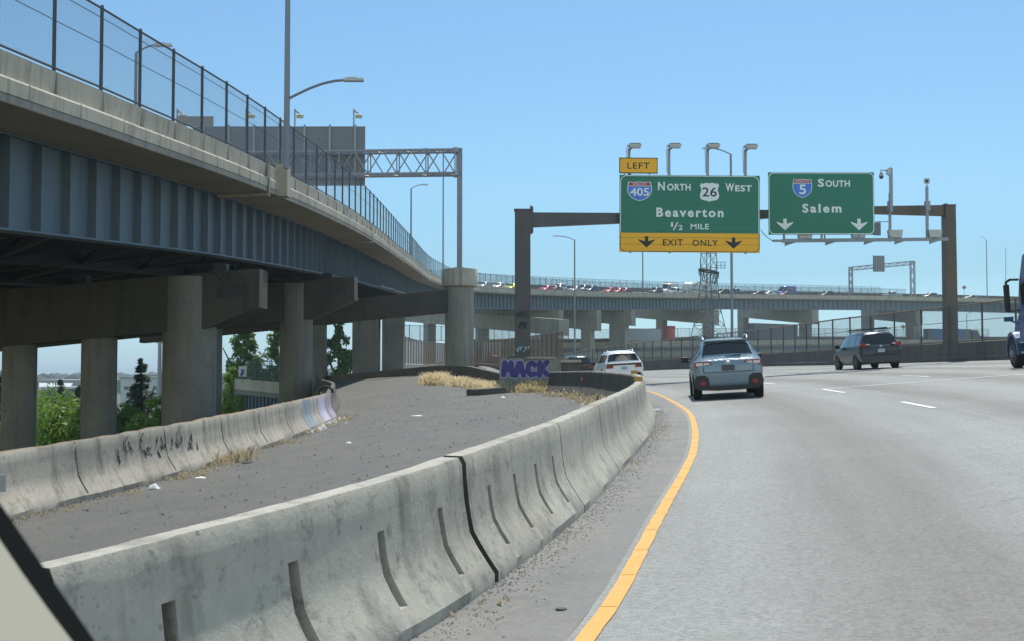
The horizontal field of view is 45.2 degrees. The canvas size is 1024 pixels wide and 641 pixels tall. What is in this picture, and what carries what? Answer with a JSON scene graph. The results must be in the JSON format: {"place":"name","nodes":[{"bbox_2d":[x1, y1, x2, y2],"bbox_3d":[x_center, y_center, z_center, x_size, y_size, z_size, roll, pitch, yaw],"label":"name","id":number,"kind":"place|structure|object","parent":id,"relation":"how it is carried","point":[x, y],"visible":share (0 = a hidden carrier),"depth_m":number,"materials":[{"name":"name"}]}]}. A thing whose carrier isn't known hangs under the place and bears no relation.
{"place":"outdoors","nodes":[
{"label":"outdoors","id":0,"kind":"place"},
{"bbox_2d":[0,504,94,640],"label":"car pillar","id":1,"kind":"object","parent":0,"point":[35,605],"visible":1,"depth_m":0.55,"materials":[{"name":"beige plastic"}]},
{"bbox_2d":[0,366,381,374],"bbox_3d":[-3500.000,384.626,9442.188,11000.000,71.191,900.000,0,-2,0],"label":"hills","id":2,"kind":"structure","parent":0,"point":[61,370],"depth_m":9289.62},
{"bbox_2d":[13,375,580,562],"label":"gore pavement","id":3,"kind":"structure","parent":0,"point":[145,515],"depth_m":20.21,"materials":[{"name":"asphalt"}]},
{"bbox_2d":[0,393,336,519],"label":"ramp barrier","id":4,"kind":"object","parent":3,"relation":"on","point":[39,479],"visible":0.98,"depth_m":18.95,"materials":[{"name":"concrete"}]},
{"bbox_2d":[0,475,5,491],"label":"marker plate","id":5,"kind":"object","parent":4,"relation":"attached to","point":[2,483],"visible":1,"depth_m":14.52,"materials":[{"name":"metal"}]},
{"bbox_2d":[12,422,339,522],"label":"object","id":6,"kind":"object","parent":3,"relation":"on","point":[147,485],"visible":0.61,"depth_m":18.03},
{"bbox_2d":[25,388,582,554],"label":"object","id":7,"kind":"object","parent":3,"relation":"on","point":[225,506],"visible":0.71,"depth_m":21.54,"materials":[{"name":"stone"}]},
{"bbox_2d":[313,374,339,415],"bbox_3d":[-9.464,3.415,62.243,1.087,1.380,46.953,0,-2,-9],"label":"ramp barrier","id":8,"kind":"object","parent":3,"relation":"on","point":[319,382],"visible":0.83,"depth_m":55.24,"materials":[{"name":"concrete"}]},
{"bbox_2d":[18,389,671,615],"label":"dry weeds","id":9,"kind":"object","parent":3,"relation":"on","point":[237,456],"visible":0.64,"depth_m":22.22,"materials":[{"name":"plant"}]},
{"bbox_2d":[325,366,498,382],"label":"back wall","id":10,"kind":"structure","parent":3,"relation":"on","point":[475,372],"depth_m":86.04,"materials":[{"name":"concrete"}]},
{"bbox_2d":[418,370,511,388],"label":"dry grass","id":11,"kind":"structure","parent":3,"relation":"on","point":[438,378],"depth_m":59.28,"materials":[{"name":"plant"}]},
{"bbox_2d":[466,387,505,395],"bbox_3d":[-1.013,2.819,48.674,0.500,0.318,2.036,-2,-3,33],"label":"kerb stone","id":12,"kind":"object","parent":3,"relation":"on","point":[485,391],"visible":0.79,"depth_m":48.24,"materials":[{"name":"concrete"}]},
{"bbox_2d":[504,377,547,392],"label":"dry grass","id":13,"kind":"structure","parent":3,"relation":"on","point":[530,387],"depth_m":50.59,"materials":[{"name":"plant"}]},
{"bbox_2d":[499,357,560,386],"bbox_3d":[0.777,2.770,54.206,2.628,2.287,3.450,0,-2,0],"label":"concrete block","id":14,"kind":"object","parent":3,"relation":"on","point":[513,370],"visible":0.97,"depth_m":52.75,"materials":[{"name":"concrete"}]},
{"bbox_2d":[545,371,563,391],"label":"concrete barrier","id":15,"kind":"object","parent":3,"relation":"on","point":[555,381],"visible":0.63,"depth_m":48.27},
{"bbox_2d":[561,360,580,370],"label":"concrete block","id":16,"kind":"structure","parent":3,"relation":"on","point":[570,365],"depth_m":53.76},
{"bbox_2d":[0,393,685,632],"bbox_3d":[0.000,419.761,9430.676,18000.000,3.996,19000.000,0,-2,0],"label":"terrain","id":17,"kind":"structure","parent":0,"point":[118,398],"depth_m":713.69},
{"bbox_2d":[36,389,68,445],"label":"leafy tree","id":18,"kind":"object","parent":17,"relation":"on","point":[40,394],"depth_m":103.81,"materials":[{"name":"green plant"}]},
{"bbox_2d":[42,382,71,402],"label":"leafy tree","id":19,"kind":"object","parent":17,"relation":"on","point":[53,393],"visible":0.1,"depth_m":259.02,"materials":[{"name":"green plant"}]},
{"bbox_2d":[36,387,79,446],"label":"leafy tree","id":20,"kind":"object","parent":17,"relation":"on","point":[54,426],"visible":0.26,"depth_m":90.72,"materials":[{"name":"green plant"}]},
{"bbox_2d":[39,383,76,404],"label":"shed building","id":21,"kind":"structure","parent":17,"relation":"on","point":[69,386],"depth_m":304.94,"materials":[{"name":"white metal"}]},
{"bbox_2d":[37,379,80,396],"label":"depot building","id":22,"kind":"structure","parent":17,"relation":"on","point":[76,382],"depth_m":559.31,"materials":[{"name":"white metal"}]},
{"bbox_2d":[53,379,65,412],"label":"dark conifer","id":23,"kind":"object","parent":17,"relation":"on","point":[60,383],"visible":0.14,"depth_m":164.71,"materials":[{"name":"green plant"}]},
{"bbox_2d":[49,385,79,437],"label":"dark conifer","id":24,"kind":"object","parent":17,"relation":"on","point":[76,392],"visible":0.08,"depth_m":149.46,"materials":[{"name":"green plant"}]},
{"bbox_2d":[116,404,141,433],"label":"leafy tree","id":25,"kind":"object","parent":17,"relation":"on","point":[125,413],"visible":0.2,"depth_m":95.28,"materials":[{"name":"green plant"}]},
{"bbox_2d":[116,358,158,433],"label":"spire conifer","id":26,"kind":"object","parent":17,"relation":"on","point":[135,392],"visible":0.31,"depth_m":121.46,"materials":[{"name":"green plant"}]},
{"bbox_2d":[119,377,156,417],"bbox_3d":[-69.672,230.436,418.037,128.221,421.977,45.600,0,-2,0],"label":"store building","id":27,"kind":"structure","parent":17,"relation":"on","point":[126,382],"depth_m":419.36,"materials":[{"name":"white concrete"}]},
{"bbox_2d":[124,413,155,431],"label":"leafy tree","id":28,"kind":"object","parent":17,"relation":"on","point":[140,421],"visible":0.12,"depth_m":87.07,"materials":[{"name":"green plant"}]},
{"bbox_2d":[145,393,161,426],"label":"leafy tree","id":29,"kind":"object","parent":17,"relation":"on","point":[151,403],"visible":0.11,"depth_m":99.64,"materials":[{"name":"green plant"}]},
{"bbox_2d":[156,342,161,408],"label":"cell mast","id":30,"kind":"object","parent":17,"relation":"on","point":[159,378],"visible":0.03,"depth_m":209.57,"materials":[{"name":"metal"}]},
{"bbox_2d":[0,368,331,396],"bbox_3d":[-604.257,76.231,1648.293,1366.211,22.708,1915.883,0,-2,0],"label":"woodland","id":31,"kind":"object","parent":17,"relation":"on","point":[44,376],"visible":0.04,"depth_m":1018.34,"materials":[{"name":"green plant"}]},
{"bbox_2d":[222,400,234,413],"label":"leafy tree","id":32,"kind":"object","parent":17,"relation":"on","point":[228,407],"visible":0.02,"depth_m":103.36,"materials":[{"name":"green plant"}]},
{"bbox_2d":[222,366,239,413],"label":"leafy tree","id":33,"kind":"object","parent":17,"relation":"on","point":[229,378],"visible":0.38,"depth_m":149.57,"materials":[{"name":"green plant"}]},
{"bbox_2d":[235,394,244,411],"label":"leafy tree","id":34,"kind":"object","parent":17,"relation":"on","point":[241,403],"visible":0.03,"depth_m":134.29,"materials":[{"name":"green plant"}]},
{"bbox_2d":[223,333,266,407],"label":"poplar tree","id":35,"kind":"object","parent":17,"relation":"on","point":[243,348],"visible":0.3,"depth_m":168.92,"materials":[{"name":"green plant"}]},
{"bbox_2d":[234,379,278,409],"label":"side ramp","id":36,"kind":"structure","parent":17,"relation":"on","point":[258,393],"depth_m":117.66,"materials":[{"name":"concrete"}]},
{"bbox_2d":[239,366,246,382],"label":"picture sign","id":37,"kind":"object","parent":36,"relation":"on","point":[242,371],"visible":1,"depth_m":115.87,"materials":[{"name":"metal"}]},
{"bbox_2d":[244,359,327,380],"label":"ramp railing","id":38,"kind":"object","parent":36,"relation":"on","point":[266,378],"visible":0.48,"depth_m":116.67,"materials":[{"name":"metal"}]},
{"bbox_2d":[246,358,270,380],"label":"leafy tree","id":39,"kind":"object","parent":17,"relation":"on","point":[263,372],"visible":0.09,"depth_m":157.78,"materials":[{"name":"green plant"}]},
{"bbox_2d":[263,330,279,381],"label":"poplar tree","id":40,"kind":"object","parent":17,"relation":"on","point":[272,353],"visible":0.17,"depth_m":178.98,"materials":[{"name":"green plant"}]},
{"bbox_2d":[265,364,278,381],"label":"leafy tree","id":41,"kind":"object","parent":17,"relation":"on","point":[273,370],"visible":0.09,"depth_m":159.53,"materials":[{"name":"green plant"}]},
{"bbox_2d":[327,324,351,375],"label":"poplar tree","id":42,"kind":"object","parent":17,"relation":"on","point":[340,353],"visible":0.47,"depth_m":184.29,"materials":[{"name":"green plant"}]},
{"bbox_2d":[0,49,1017,450],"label":"overpass bridge","id":43,"kind":"structure","parent":17,"relation":"on","point":[186,247],"depth_m":45.45,"materials":[{"name":"concrete"}]},
{"bbox_2d":[134,42,172,105],"bbox_3d":[-15.923,-8.550,54.415,1.673,7.533,0.300,0,-2,0],"label":"street lamp","id":44,"kind":"object","parent":43,"relation":"on","point":[135,63],"visible":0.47,"depth_m":54.45,"materials":[{"name":"metal"}]},
{"bbox_2d":[283,0,363,168],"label":"street lamp","id":45,"kind":"object","parent":43,"relation":"on","point":[286,145],"visible":1,"depth_m":47.96,"materials":[{"name":"metal"}]},
{"bbox_2d":[243,147,464,267],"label":"truss gantry","id":46,"kind":"object","parent":43,"relation":"on","point":[457,158],"visible":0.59,"depth_m":96.52,"materials":[{"name":"metal"}]},
{"bbox_2d":[192,124,364,185],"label":"overhead sign","id":47,"kind":"object","parent":46,"relation":"attached to","point":[329,137],"visible":0.44,"depth_m":98.31,"materials":[{"name":"metal"}]},
{"bbox_2d":[410,184,427,254],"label":"street lamp","id":48,"kind":"object","parent":43,"relation":"on","point":[411,215],"visible":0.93,"depth_m":136.56,"materials":[{"name":"metal"}]},
{"bbox_2d":[423,148,443,268],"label":"street lamp","id":49,"kind":"object","parent":43,"relation":"on","point":[442,219],"visible":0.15,"depth_m":190.76,"materials":[{"name":"metal"}]},
{"bbox_2d":[0,0,904,295],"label":"deck fence","id":50,"kind":"object","parent":43,"relation":"on","point":[140,102],"visible":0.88,"depth_m":39.14,"materials":[{"name":"metal"}]},
{"bbox_2d":[405,325,568,342],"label":"ramp fence","id":51,"kind":"object","parent":43,"relation":"on","point":[442,327],"visible":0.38,"depth_m":196.93,"materials":[{"name":"metal"}]},
{"bbox_2d":[427,269,879,292],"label":"deck fence","id":52,"kind":"object","parent":43,"relation":"on","point":[603,284],"visible":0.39,"depth_m":320.38,"materials":[{"name":"metal"}]},
{"bbox_2d":[683,282,710,293],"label":"travel trailer","id":53,"kind":"object","parent":43,"relation":"on","point":[690,284],"visible":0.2,"depth_m":312.92,"materials":[{"name":"white paint"}]},
{"bbox_2d":[474,337,1006,353],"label":"viaduct","id":54,"kind":"object","parent":43,"relation":"attached to","point":[569,346],"visible":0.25,"depth_m":307.10,"materials":[{"name":"concrete"}]},
{"bbox_2d":[629,328,660,341],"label":"semi trailer","id":55,"kind":"object","parent":54,"relation":"on","point":[635,334],"visible":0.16,"depth_m":291.91,"materials":[{"name":"metal"}]},
{"bbox_2d":[662,326,675,340],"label":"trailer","id":56,"kind":"object","parent":54,"relation":"on","point":[668,332],"visible":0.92,"depth_m":295.58,"materials":[{"name":"metal"}]},
{"bbox_2d":[474,328,988,338],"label":"viaduct fence","id":57,"kind":"object","parent":54,"relation":"on","point":[803,329],"visible":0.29,"depth_m":315.09,"materials":[{"name":"metal"}]},
{"bbox_2d":[747,323,797,339],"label":"dark semi trailer","id":58,"kind":"object","parent":54,"relation":"on","point":[752,326],"visible":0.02,"depth_m":313.42,"materials":[{"name":"metal"}]},
{"bbox_2d":[923,329,985,339],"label":"blue semi","id":59,"kind":"object","parent":54,"relation":"on","point":[928,335],"visible":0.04,"depth_m":347.63,"materials":[{"name":"metal"}]},
{"bbox_2d":[848,261,915,296],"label":"truss gantry","id":60,"kind":"object","parent":43,"relation":"on","point":[895,265],"visible":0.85,"depth_m":355.67,"materials":[{"name":"metal"}]},
{"bbox_2d":[873,256,884,271],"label":"overhead sign","id":61,"kind":"object","parent":60,"relation":"attached to","point":[878,263],"visible":1,"depth_m":352.95,"materials":[{"name":"metal"}]},
{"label":"sign light","id":62,"kind":"object","parent":43,"relation":"attached to","visible":0},
{"bbox_2d":[176,116,213,125],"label":"overhead sign","id":63,"kind":"object","parent":62,"relation":"attached to","point":[190,120],"visible":0.59,"depth_m":98.61,"materials":[{"name":"metal"}]},
{"bbox_2d":[436,350,825,364],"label":"ramp viaduct","id":64,"kind":"object","parent":17,"relation":"on","point":[638,355],"visible":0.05,"depth_m":211.43,"materials":[{"name":"concrete"}]},
{"bbox_2d":[690,253,727,349],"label":"lattice tower","id":65,"kind":"structure","parent":64,"relation":"on","point":[715,272],"depth_m":232.05,"materials":[{"name":"metal"}]},
{"bbox_2d":[0,0,1023,368],"label":"sky","id":66,"kind":"structure","parent":0,"point":[542,101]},
{"bbox_2d":[409,366,688,640],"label":"shoulder","id":67,"kind":"object","parent":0,"point":[576,587],"visible":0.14,"depth_m":8.28},
{"bbox_2d":[41,457,494,640],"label":"concrete barrier","id":68,"kind":"object","parent":67,"relation":"on","point":[396,556],"visible":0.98,"depth_m":5.88,"materials":[{"name":"concrete"}]},
{"bbox_2d":[444,423,583,581],"bbox_3d":[-0.008,1.310,9.556,0.628,0.899,3.188,-1,-3,13],"label":"concrete barrier","id":69,"kind":"object","parent":67,"relation":"on","point":[523,503],"visible":0.84,"depth_m":9.02,"materials":[{"name":"concrete"}]},
{"bbox_2d":[413,403,677,640],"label":"roadside gravel","id":70,"kind":"structure","parent":67,"relation":"on","point":[523,566],"depth_m":9.72,"materials":[{"name":"gravel"}]},
{"bbox_2d":[558,371,578,392],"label":"concrete barrier","id":71,"kind":"object","parent":67,"relation":"on","point":[570,379],"visible":0.71,"depth_m":44.53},
{"bbox_2d":[545,405,618,511],"bbox_3d":[0.651,1.362,12.732,0.625,0.889,3.275,0,-2,10],"label":"concrete barrier","id":72,"kind":"object","parent":67,"relation":"on","point":[591,468],"visible":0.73,"depth_m":12.29,"materials":[{"name":"concrete"}]},
{"bbox_2d":[572,371,593,395],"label":"concrete barrier","id":73,"kind":"object","parent":67,"relation":"on","point":[584,386],"visible":0.67,"depth_m":40.61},
{"bbox_2d":[587,371,610,398],"bbox_3d":[2.778,1.944,37.033,0.618,0.847,3.772,0,-2,-3],"label":"concrete barrier","id":74,"kind":"object","parent":67,"relation":"on","point":[600,383],"visible":0.66,"depth_m":37.00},
{"bbox_2d":[605,372,630,396],"bbox_3d":[2.968,1.821,33.247,0.634,0.853,3.772,0,-2,-2],"label":"concrete barrier","id":75,"kind":"object","parent":67,"relation":"on","point":[618,382],"visible":0.52,"depth_m":33.58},
{"bbox_2d":[588,388,649,472],"bbox_3d":[1.452,1.445,17.216,0.625,0.948,5.780,0,-2,10],"label":"concrete barrier","id":76,"kind":"object","parent":67,"relation":"on","point":[625,433],"visible":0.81,"depth_m":16.39,"materials":[{"name":"concrete"}]},
{"bbox_2d":[626,374,642,387],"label":"concrete barrier","id":77,"kind":"object","parent":67,"relation":"on","point":[630,380],"visible":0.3,"depth_m":30.31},
{"bbox_2d":[628,381,654,435],"bbox_3d":[2.214,1.538,21.947,0.630,0.891,3.772,0,-2,8],"label":"concrete barrier","id":78,"kind":"object","parent":67,"relation":"on","point":[647,418],"visible":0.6,"depth_m":21.32,"materials":[{"name":"concrete"}]},
{"bbox_2d":[642,377,655,417],"bbox_3d":[2.683,1.620,25.710,0.629,0.887,3.772,0,-2,6],"label":"concrete barrier","id":79,"kind":"object","parent":67,"relation":"on","point":[651,409],"visible":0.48,"depth_m":25.03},
{"bbox_2d":[490,360,1023,640],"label":"road","id":80,"kind":"structure","parent":0,"point":[799,509],"depth_m":9.94,"materials":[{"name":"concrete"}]},
{"bbox_2d":[405,363,444,368],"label":"ramp wall","id":81,"kind":"structure","parent":80,"relation":"on","point":[415,366],"depth_m":120.00,"materials":[{"name":"concrete"}]},
{"bbox_2d":[405,336,444,364],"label":"ramp fence","id":82,"kind":"object","parent":81,"relation":"on","point":[418,347],"visible":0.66,"depth_m":123.09,"materials":[{"name":"grey metal"}]},
{"bbox_2d":[474,363,498,369],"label":"ramp wall","id":83,"kind":"structure","parent":80,"relation":"on","point":[495,366],"depth_m":123.23,"materials":[{"name":"concrete"}]},
{"bbox_2d":[474,331,562,364],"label":"ramp fence","id":84,"kind":"object","parent":83,"relation":"on","point":[553,350],"visible":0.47,"depth_m":106.65,"materials":[{"name":"grey metal"}]},
{"bbox_2d":[553,235,575,353],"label":"street lamp","id":85,"kind":"object","parent":80,"relation":"on","point":[574,297],"visible":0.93,"depth_m":180.20,"materials":[{"name":"metal"}]},
{"bbox_2d":[563,355,593,370],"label":"black crossover","id":86,"kind":"object","parent":80,"relation":"on","point":[586,362],"visible":0.15,"depth_m":79.95,"materials":[{"name":"paint"}]},
{"bbox_2d":[591,349,643,375],"bbox_3d":[5.202,2.313,61.154,2.280,1.693,4.780,-3,-2,-4],"label":"white crossover","id":87,"kind":"object","parent":80,"relation":"on","point":[624,361],"visible":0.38,"depth_m":58.99,"materials":[{"name":"paint"}]},
{"bbox_2d":[608,353,638,361],"bbox_3d":[5.319,1.762,59.096,1.550,0.395,0.257,-3,-2,-4],"label":"rear window","id":88,"kind":"structure","parent":87,"relation":"in","point":[620,356],"depth_m":59.10,"materials":[{"name":"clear glass"}]},
{"bbox_2d":[574,391,698,640],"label":"yellow edge line","id":89,"kind":"object","parent":80,"relation":"on","point":[597,622],"visible":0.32,"depth_m":8.52,"materials":[{"name":"paint"}]},
{"bbox_2d":[702,147,733,337],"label":"street lamp","id":90,"kind":"object","parent":80,"relation":"on","point":[731,276],"visible":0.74,"depth_m":124.23,"materials":[{"name":"metal"}]},
{"bbox_2d":[681,333,763,399],"bbox_3d":[5.851,1.261,34.065,2.240,1.726,4.442,-4,-2,6],"label":"crossover car","id":91,"kind":"object","parent":80,"relation":"on","point":[720,364],"visible":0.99,"depth_m":31.95,"materials":[{"name":"silver paint"}]},
{"bbox_2d":[508,203,957,357],"bbox_3d":[12.460,-1.130,60.048,28.003,11.096,3.146,1,-3,-28],"label":"sign gantry","id":92,"kind":"object","parent":80,"relation":"on","point":[527,221],"visible":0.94,"depth_m":56.83,"materials":[{"name":"brown metal"}]},
{"bbox_2d":[619,174,759,253],"bbox_3d":[8.242,-4.949,57.133,6.541,3.716,0.162,0,-2,0],"label":"exit sign","id":93,"kind":"object","parent":92,"relation":"attached to","point":[706,214],"visible":1,"depth_m":57.06,"materials":[{"name":"metal"}]},
{"bbox_2d":[626,143,641,174],"bbox_3d":[5.638,-7.348,56.921,0.625,1.709,0.930,0,-2,0],"label":"sign light","id":94,"kind":"object","parent":93,"relation":"attached to","point":[633,145],"visible":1,"depth_m":56.59,"materials":[{"name":"metal"}]},
{"bbox_2d":[619,157,657,174],"bbox_3d":[5.876,-7.151,57.196,1.790,0.850,0.093,0,-2,0],"label":"exit tab","id":95,"kind":"object","parent":93,"relation":"attached to","point":[649,166],"visible":1,"depth_m":57.16,"materials":[{"name":"metal"}]},
{"bbox_2d":[666,143,681,174],"bbox_3d":[7.486,-7.348,56.921,0.603,1.709,0.930,0,-2,0],"label":"sign light","id":96,"kind":"object","parent":93,"relation":"attached to","point":[673,145],"visible":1,"depth_m":56.86,"materials":[{"name":"metal"}]},
{"bbox_2d":[705,143,719,174],"bbox_3d":[9.267,-7.348,56.921,0.600,1.709,0.930,0,-2,0],"label":"sign light","id":97,"kind":"object","parent":93,"relation":"attached to","point":[712,145],"visible":1,"depth_m":57.25,"materials":[{"name":"metal"}]},
{"bbox_2d":[742,144,757,174],"bbox_3d":[11.007,-7.329,56.920,0.600,1.669,0.930,0,-2,0],"label":"sign light","id":98,"kind":"object","parent":93,"relation":"attached to","point":[747,147],"visible":1,"depth_m":57.25,"materials":[{"name":"metal"}]},
{"bbox_2d":[768,172,874,239],"bbox_3d":[14.986,-5.545,59.661,5.128,3.289,0.162,0,-2,0],"label":"guide sign","id":99,"kind":"object","parent":92,"relation":"attached to","point":[821,204],"visible":1,"depth_m":59.60,"materials":[{"name":"metal"}]},
{"bbox_2d":[875,221,890,234],"bbox_3d":[18.953,-4.702,62.567,0.300,0.912,2.106,-2,-3,40],"label":"control box","id":100,"kind":"object","parent":92,"relation":"attached to","point":[877,227],"visible":0.89,"depth_m":61.83,"materials":[{"name":"metal"}]},
{"bbox_2d":[879,167,892,241],"bbox_3d":[19.434,-6.047,63.854,0.696,3.905,0.425,0,-2,0],"label":"traffic camera","id":101,"kind":"object","parent":92,"relation":"attached to","point":[889,171],"visible":1,"depth_m":63.84,"materials":[{"name":"metal"}]},
{"bbox_2d":[887,230,902,237],"bbox_3d":[19.881,-4.492,63.870,0.720,0.400,0.415,0,-2,0],"label":"floodlight","id":102,"kind":"object","parent":92,"relation":"attached to","point":[894,233],"visible":1,"depth_m":63.66,"materials":[{"name":"metal"}]},
{"bbox_2d":[924,178,930,237],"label":"radar detector","id":103,"kind":"object","parent":92,"relation":"attached to","point":[927,208],"visible":1,"depth_m":65.83,"materials":[{"name":"metal"}]},
{"bbox_2d":[928,230,941,237],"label":"floodlight","id":104,"kind":"object","parent":92,"relation":"attached to","point":[935,233],"visible":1,"depth_m":65.58,"materials":[{"name":"metal"}]},
{"bbox_2d":[593,340,1009,370],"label":"barrier","id":105,"kind":"object","parent":80,"relation":"on","point":[976,351],"visible":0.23,"depth_m":69.82,"materials":[{"name":"concrete"}]},
{"bbox_2d":[555,298,1018,362],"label":"chain link fence","id":106,"kind":"object","parent":105,"relation":"on","point":[950,322],"visible":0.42,"depth_m":78.72,"materials":[{"name":"metal"}]},
{"bbox_2d":[833,327,902,369],"bbox_3d":[17.093,1.400,59.616,2.400,2.005,5.150,-3,-2,-1],"label":"minivan","id":107,"kind":"object","parent":80,"relation":"on","point":[857,351],"visible":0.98,"depth_m":57.44,"materials":[{"name":"metal"}]},
{"bbox_2d":[766,366,975,407],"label":"lane lines","id":108,"kind":"object","parent":80,"relation":"on","point":[881,367],"visible":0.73,"depth_m":32.19,"materials":[{"name":"white paint"}]},
{"bbox_2d":[1003,254,1023,367],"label":"blue semi truck","id":109,"kind":"object","parent":80,"relation":"on","point":[1015,346],"visible":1,"depth_m":42.56,"materials":[{"name":"paint"}]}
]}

